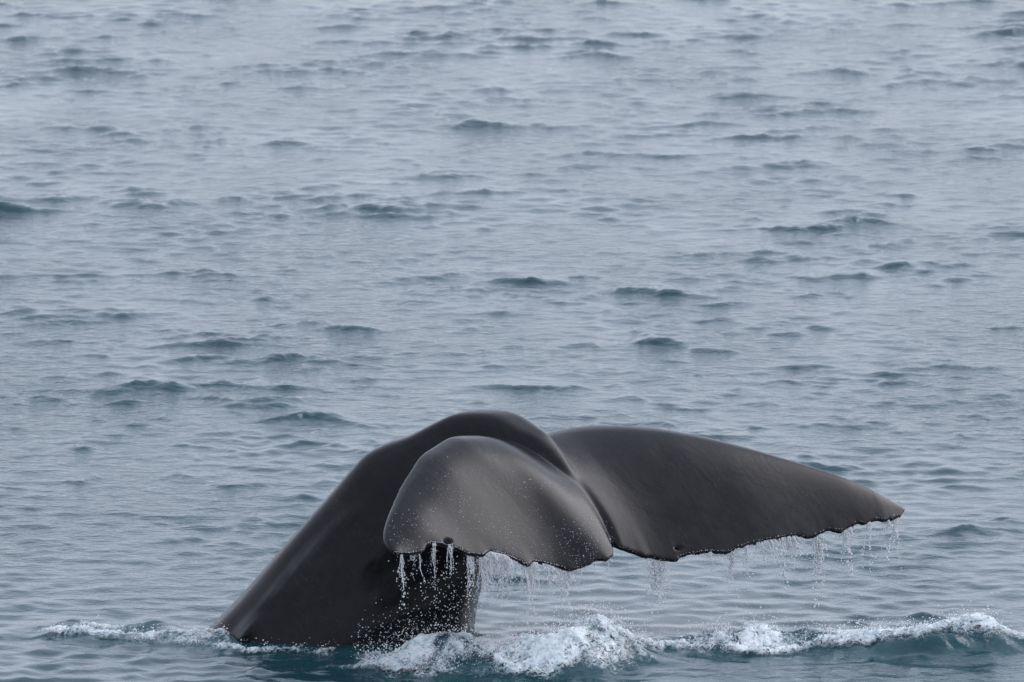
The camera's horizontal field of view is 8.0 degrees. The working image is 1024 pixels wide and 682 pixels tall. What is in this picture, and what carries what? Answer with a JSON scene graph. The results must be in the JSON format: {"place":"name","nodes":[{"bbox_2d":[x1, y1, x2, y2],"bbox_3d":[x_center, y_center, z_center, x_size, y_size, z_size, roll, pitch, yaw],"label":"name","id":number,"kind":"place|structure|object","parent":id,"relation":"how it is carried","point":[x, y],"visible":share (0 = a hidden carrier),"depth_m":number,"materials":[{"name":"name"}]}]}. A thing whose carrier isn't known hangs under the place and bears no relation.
{"place":"outdoors","nodes":[
{"label":"outdoors","id":0,"kind":"place"},
{"bbox_2d":[0,0,1023,681],"bbox_3d":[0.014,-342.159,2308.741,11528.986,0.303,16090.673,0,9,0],"label":"sea water","id":1,"kind":"structure","parent":0,"point":[272,272],"depth_m":66.27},
{"bbox_2d":[43,621,334,651],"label":"white water","id":2,"kind":"structure","parent":1,"relation":"on","point":[148,633],"depth_m":49.95,"materials":[{"name":"liquid"}]},
{"bbox_2d":[344,614,659,675],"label":"white water","id":3,"kind":"structure","parent":1,"relation":"on","point":[540,656],"depth_m":48.95,"materials":[{"name":"liquid"}]},
{"bbox_2d":[42,588,1021,669],"bbox_3d":[0.166,1.866,49.413,6.840,0.484,1.718,0,9,0],"label":"spray","id":4,"kind":"object","parent":1,"relation":"on","point":[641,635],"visible":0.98,"depth_m":49.37,"materials":[{"name":"white liquid"}]},
{"bbox_2d":[207,409,904,645],"bbox_3d":[0.046,1.843,49.761,5.379,2.539,2.693,0,9,0],"label":"whale","id":5,"kind":"object","parent":1,"relation":"on","point":[327,574],"visible":0.89,"depth_m":49.93},
{"bbox_2d":[396,538,611,630],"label":"falling water","id":6,"kind":"structure","parent":5,"relation":"attached to","point":[490,557],"depth_m":48.94,"materials":[{"name":"white liquid"}]},
{"bbox_2d":[386,530,898,671],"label":"water drops","id":7,"kind":"object","parent":5,"relation":"attached to","point":[580,605],"visible":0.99,"depth_m":48.96,"materials":[{"name":"white"}]},
{"bbox_2d":[389,471,901,569],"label":"water beads","id":8,"kind":"object","parent":5,"relation":"on","point":[531,528],"visible":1,"depth_m":49.07,"materials":[{"name":"white"}]},
{"bbox_2d":[633,517,903,625],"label":"falling water","id":9,"kind":"structure","parent":5,"relation":"attached to","point":[660,565],"depth_m":50.22,"materials":[{"name":"white liquid"}]},
{"bbox_2d":[616,622,880,653],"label":"white water","id":10,"kind":"structure","parent":1,"relation":"on","point":[748,633],"depth_m":49.56,"materials":[{"name":"liquid"}]},
{"bbox_2d":[845,612,1023,643],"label":"white water","id":11,"kind":"structure","parent":1,"relation":"on","point":[987,622],"depth_m":49.60,"materials":[{"name":"liquid"}]}
]}

